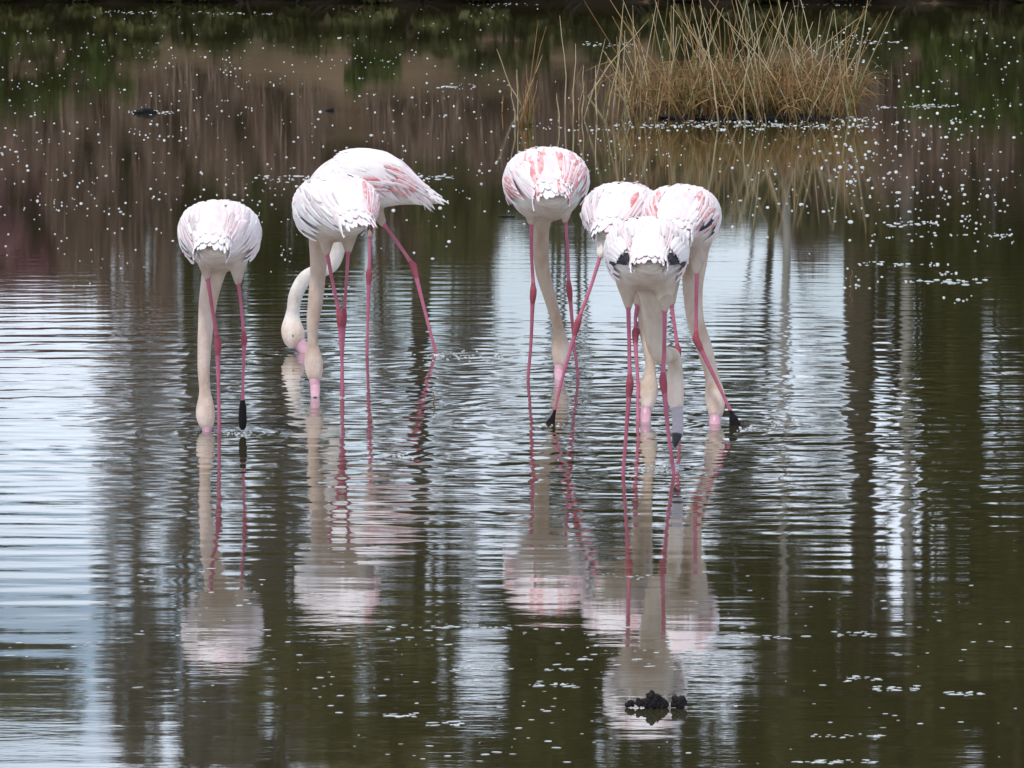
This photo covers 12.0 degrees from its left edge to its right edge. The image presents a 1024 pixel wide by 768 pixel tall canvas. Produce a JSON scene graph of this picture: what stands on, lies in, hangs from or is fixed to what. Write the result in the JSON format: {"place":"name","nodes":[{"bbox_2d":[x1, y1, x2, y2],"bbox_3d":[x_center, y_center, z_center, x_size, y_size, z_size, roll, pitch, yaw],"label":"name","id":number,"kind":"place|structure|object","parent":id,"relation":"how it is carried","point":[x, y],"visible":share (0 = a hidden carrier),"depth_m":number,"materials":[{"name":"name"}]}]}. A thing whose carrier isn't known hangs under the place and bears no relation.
{"place":"outdoors","nodes":[
{"label":"outdoors","id":0,"kind":"place"},
{"bbox_2d":[0,0,1021,3],"bbox_3d":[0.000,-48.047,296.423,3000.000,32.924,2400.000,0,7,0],"label":"ground","id":1,"kind":"structure","parent":0,"point":[718,1],"depth_m":60.40,"materials":[{"name":"green plant"}]},
{"bbox_2d":[153,0,228,1],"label":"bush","id":2,"kind":"object","parent":1,"relation":"on","point":[174,0],"visible":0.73,"depth_m":60.47,"materials":[{"name":"green plant"}]},
{"bbox_2d":[192,0,249,1],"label":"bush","id":3,"kind":"object","parent":1,"relation":"on","point":[229,0],"visible":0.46,"depth_m":60.44,"materials":[{"name":"green plant"}]},
{"bbox_2d":[284,0,397,3],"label":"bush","id":4,"kind":"object","parent":1,"relation":"on","point":[373,1],"visible":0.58,"depth_m":59.91,"materials":[{"name":"green plant"}]},
{"bbox_2d":[416,0,498,2],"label":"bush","id":5,"kind":"object","parent":1,"relation":"on","point":[472,1],"visible":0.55,"depth_m":60.38,"materials":[{"name":"green plant"}]},
{"bbox_2d":[732,0,853,4],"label":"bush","id":6,"kind":"object","parent":1,"relation":"on","point":[748,1],"visible":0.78,"depth_m":59.83,"materials":[{"name":"green plant"}]},
{"bbox_2d":[0,1,1023,767],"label":"pond water","id":7,"kind":"structure","parent":0,"point":[858,469],"depth_m":18.83,"materials":[{"name":"grey liquid"}]},
{"bbox_2d":[132,107,156,113],"bbox_3d":[-2.871,-2.129,38.058,0.190,0.062,0.066,0,7,0],"label":"drift lump","id":8,"kind":"object","parent":7,"relation":"on","point":[144,110],"visible":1,"depth_m":38.04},
{"bbox_2d":[177,199,261,432],"bbox_3d":[-1.102,-0.219,18.346,0.318,0.948,0.604,0,7,0],"label":"flamingo","id":9,"kind":"object","parent":7,"relation":"on","point":[218,240],"visible":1,"depth_m":18.33,"materials":[{"name":"white"}]},
{"bbox_2d":[292,172,379,397],"bbox_3d":[-0.677,-0.368,19.480,0.334,0.957,0.632,-3,7,-24],"label":"flamingo","id":10,"kind":"object","parent":7,"relation":"on","point":[329,209],"visible":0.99,"depth_m":19.43,"materials":[{"name":"white"}]},
{"bbox_2d":[281,148,448,354],"bbox_3d":[-0.641,-0.545,21.201,0.732,0.963,0.330,0,7,0],"label":"flamingo","id":11,"kind":"object","parent":7,"relation":"on","point":[392,179],"visible":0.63,"depth_m":21.11,"materials":[{"name":"white"}]},
{"bbox_2d":[0,3,1021,763],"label":"foam","id":12,"kind":"object","parent":7,"relation":"on","point":[524,223],"visible":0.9,"depth_m":29.70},
{"bbox_2d":[497,23,546,126],"bbox_3d":[0.010,-2.420,37.637,0.338,0.858,2.593,0,7,-4],"label":"rush tuft","id":13,"kind":"object","parent":7,"relation":"in","point":[521,121],"visible":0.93,"depth_m":36.56,"materials":[{"name":"plant"}]},
{"bbox_2d":[502,146,589,379],"bbox_3d":[0.141,-0.468,20.088,0.362,1.020,0.694,0,7,0],"label":"flamingo","id":14,"kind":"object","parent":7,"relation":"on","point":[544,188],"visible":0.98,"depth_m":20.03,"materials":[{"name":"white"}]},
{"bbox_2d":[546,181,657,422],"bbox_3d":[0.419,-0.305,18.994,0.383,0.952,0.756,2,7,18],"label":"flamingo","id":15,"kind":"object","parent":7,"relation":"on","point":[607,207],"visible":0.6,"depth_m":18.88,"materials":[{"name":"white"}]},
{"bbox_2d":[556,2,656,124],"bbox_3d":[0.731,-2.636,38.817,0.971,0.944,4.530,0,7,0],"label":"rush row","id":16,"kind":"object","parent":7,"relation":"on","point":[624,113],"visible":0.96,"depth_m":37.21,"materials":[{"name":"plant"}]},
{"bbox_2d":[604,216,689,474],"bbox_3d":[0.476,-0.104,17.210,0.306,0.981,0.624,0,7,0],"label":"flamingo","id":17,"kind":"object","parent":7,"relation":"on","point":[646,258],"visible":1,"depth_m":17.18,"materials":[{"name":"white"}]},
{"bbox_2d":[625,690,668,708],"bbox_3d":[0.354,0.831,12.774,0.118,0.057,0.046,0,7,0],"label":"mud clod","id":18,"kind":"object","parent":7,"relation":"on","point":[652,700],"visible":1,"depth_m":12.77,"materials":[{"name":"black soil"}]},
{"bbox_2d":[670,695,687,708],"bbox_3d":[0.438,0.835,12.776,0.045,0.039,0.034,0,7,0],"label":"mud clod","id":19,"kind":"object","parent":7,"relation":"on","point":[680,701],"visible":1,"depth_m":12.77,"materials":[{"name":"black soil"}]},
{"bbox_2d":[641,183,741,425],"bbox_3d":[0.663,-0.285,18.768,0.351,0.972,0.577,-2,7,-15],"label":"flamingo","id":20,"kind":"object","parent":7,"relation":"on","point":[693,212],"visible":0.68,"depth_m":18.69,"materials":[{"name":"white"}]},
{"bbox_2d":[582,0,898,123],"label":"rush clump","id":21,"kind":"object","parent":7,"relation":"on","point":[728,90],"visible":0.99,"depth_m":37.40,"materials":[{"name":"plant"}]}
]}

